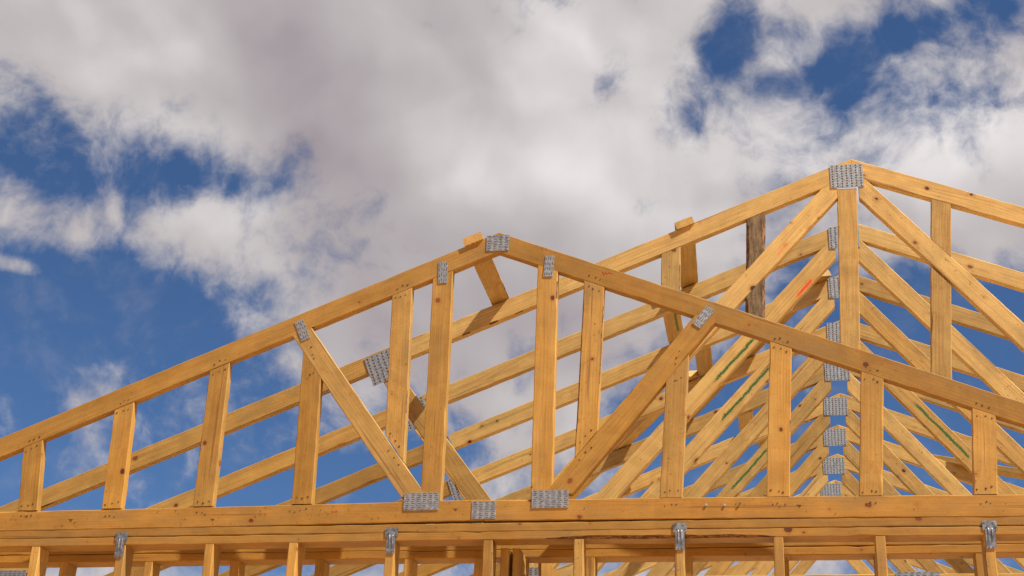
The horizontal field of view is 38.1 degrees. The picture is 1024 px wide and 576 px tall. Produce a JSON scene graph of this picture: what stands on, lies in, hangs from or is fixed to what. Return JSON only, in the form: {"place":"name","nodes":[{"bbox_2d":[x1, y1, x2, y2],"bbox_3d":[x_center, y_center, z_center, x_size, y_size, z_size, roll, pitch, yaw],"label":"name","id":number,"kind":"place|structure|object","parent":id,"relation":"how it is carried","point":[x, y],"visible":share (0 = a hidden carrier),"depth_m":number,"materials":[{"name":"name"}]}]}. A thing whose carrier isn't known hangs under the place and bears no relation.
{"place":"outdoors","nodes":[
{"label":"outdoors","id":0,"kind":"place"},
{"bbox_2d":[0,0,1023,575],"label":"sky","id":1,"kind":"structure","parent":0,"point":[181,181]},
{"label":"floor slab","id":2,"kind":"structure","parent":0,"visible":0},
{"bbox_2d":[0,516,1023,575],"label":"wall frame","id":3,"kind":"object","parent":2,"relation":"on","point":[213,542],"visible":1,"depth_m":5.93,"materials":[{"name":"brown wood"}]},
{"bbox_2d":[0,233,1023,530],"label":"roof truss","id":4,"kind":"object","parent":3,"relation":"on","point":[550,501],"visible":1,"depth_m":6.16,"materials":[{"name":"brown wood"}]},
{"bbox_2d":[462,232,508,305],"bbox_3d":[-0.114,-0.076,6.821,0.091,0.040,0.660,-22,-27,0],"label":"roof brace","id":5,"kind":"object","parent":4,"relation":"attached to","point":[491,280],"visible":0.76,"depth_m":6.84,"materials":[{"name":"brown wood"}]},
{"bbox_2d":[0,541,1023,575],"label":"wall frame","id":6,"kind":"object","parent":2,"relation":"on","point":[237,561],"visible":0.68,"depth_m":6.15,"materials":[{"name":"brown wood"}]},
{"bbox_2d":[538,563,559,575],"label":"leaning board","id":7,"kind":"object","parent":6,"relation":"attached to","point":[546,569],"visible":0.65,"depth_m":6.25,"materials":[{"name":"brown wood"}]},
{"bbox_2d":[500,548,524,575],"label":"partition frame","id":8,"kind":"object","parent":2,"relation":"on","point":[512,564],"visible":1,"depth_m":6.00,"materials":[{"name":"brown wood"}]},
{"bbox_3d":[6.664,4.047,8.237,0.179,3.156,8.246,-2,-26,10],"label":"wall frame","id":9,"kind":"object","parent":2,"relation":"on","visible":0},
{"bbox_2d":[0,224,1023,575],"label":"roof truss","id":10,"kind":"object","parent":9,"relation":"on","point":[820,246],"visible":0.45,"depth_m":7.50,"materials":[{"name":"brown wood"}]},
{"bbox_2d":[663,313,682,343],"bbox_3d":[0.850,0.147,7.878,0.091,0.039,0.650,-22,-27,0],"label":"roof brace","id":11,"kind":"object","parent":10,"relation":"attached to","point":[673,325],"visible":0.47,"depth_m":7.95,"materials":[{"name":"brown wood"}]},
{"bbox_2d":[674,217,697,288],"bbox_3d":[0.867,-0.163,7.356,0.091,0.039,0.667,-21,-27,-2],"label":"roof brace","id":12,"kind":"object","parent":10,"relation":"on","point":[689,274],"visible":0.48,"depth_m":7.39,"materials":[{"name":"brown wood"}]},
{"bbox_2d":[218,320,1023,575],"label":"roof truss","id":13,"kind":"object","parent":9,"relation":"on","point":[946,437],"visible":0.41,"depth_m":8.51,"materials":[{"name":"brown wood"}]},
{"bbox_2d":[309,363,1023,575],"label":"roof truss","id":14,"kind":"object","parent":9,"relation":"on","point":[916,450],"visible":0.35,"depth_m":9.10,"materials":[{"name":"brown wood"}]},
{"bbox_2d":[738,411,752,431],"bbox_3d":[1.493,0.795,9.500,0.091,0.039,0.650,-22,-27,-1],"label":"roof brace","id":15,"kind":"object","parent":14,"relation":"attached to","point":[744,420],"visible":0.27,"depth_m":9.57,"materials":[{"name":"brown wood"}]},
{"bbox_2d":[398,393,1015,575],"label":"roof truss","id":16,"kind":"object","parent":9,"relation":"on","point":[848,407],"visible":0.48,"depth_m":9.67,"materials":[{"name":"brown wood"}]},
{"bbox_2d":[569,370,698,498],"bbox_3d":[0.595,1.089,9.382,0.093,0.039,2.078,-2,-34,-34],"label":"roof brace","id":17,"kind":"object","parent":16,"relation":"attached to","point":[638,428],"visible":0.28,"depth_m":9.11,"materials":[{"name":"brown wood"}]},
{"bbox_2d":[758,439,766,447],"bbox_3d":[1.704,1.012,10.041,0.091,0.040,0.650,-23,-27,2],"label":"roof brace","id":18,"kind":"object","parent":16,"relation":"attached to","point":[760,444],"visible":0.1,"depth_m":10.06,"materials":[{"name":"brown wood"}]},
{"bbox_2d":[932,454,1023,479],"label":"roof brace","id":19,"kind":"object","parent":16,"relation":"attached to","point":[1010,472],"visible":0.42,"depth_m":9.80,"materials":[{"name":"brown wood"}]},
{"bbox_2d":[469,425,1023,575],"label":"roof truss","id":20,"kind":"object","parent":9,"relation":"on","point":[839,435],"visible":0.43,"depth_m":10.19,"materials":[{"name":"brown wood"}]},
{"bbox_2d":[555,454,948,575],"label":"roof truss","id":21,"kind":"object","parent":9,"relation":"on","point":[839,464],"visible":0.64,"depth_m":10.76,"materials":[{"name":"brown wood"}]},
{"bbox_2d":[601,480,916,575],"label":"roof truss","id":22,"kind":"object","parent":9,"relation":"on","point":[834,488],"visible":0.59,"depth_m":11.32,"materials":[{"name":"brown wood"}]},
{"bbox_2d":[723,559,956,574],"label":"roof truss","id":23,"kind":"object","parent":9,"relation":"on","point":[803,567],"visible":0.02,"depth_m":12.30,"materials":[{"name":"brown wood"}]},
{"bbox_2d":[667,559,1023,575],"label":"roof truss","id":24,"kind":"object","parent":9,"relation":"on","point":[792,564],"visible":0.05,"depth_m":11.67,"materials":[{"name":"brown wood"}]},
{"bbox_3d":[-2.275,4.430,9.841,0.179,3.154,8.246,-2,-26,10],"label":"wall frame","id":25,"kind":"object","parent":2,"relation":"on","visible":0},
{"bbox_2d":[0,159,1023,511],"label":"roof truss","id":26,"kind":"object","parent":25,"relation":"on","point":[828,187],"visible":0.41,"depth_m":6.96,"materials":[{"name":"brown wood"}]},
{"bbox_2d":[104,275,1023,575],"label":"roof truss","id":27,"kind":"object","parent":25,"relation":"on","point":[820,297],"visible":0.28,"depth_m":8.06,"materials":[{"name":"brown wood"}]},
{"bbox_2d":[695,346,712,377],"bbox_3d":[1.083,0.355,8.419,0.091,0.039,0.650,-22,-27,-1],"label":"roof brace","id":28,"kind":"object","parent":27,"relation":"attached to","point":[704,361],"visible":0.48,"depth_m":8.51,"materials":[{"name":"brown wood"}]},
{"bbox_2d":[691,270,830,419],"bbox_3d":[1.257,0.555,8.908,0.093,0.039,2.250,-4,-32,-31],"label":"roof brace","id":29,"kind":"object","parent":27,"relation":"attached to","point":[826,275],"visible":0.19,"depth_m":8.58,"materials":[{"name":"brown wood"}]}
]}

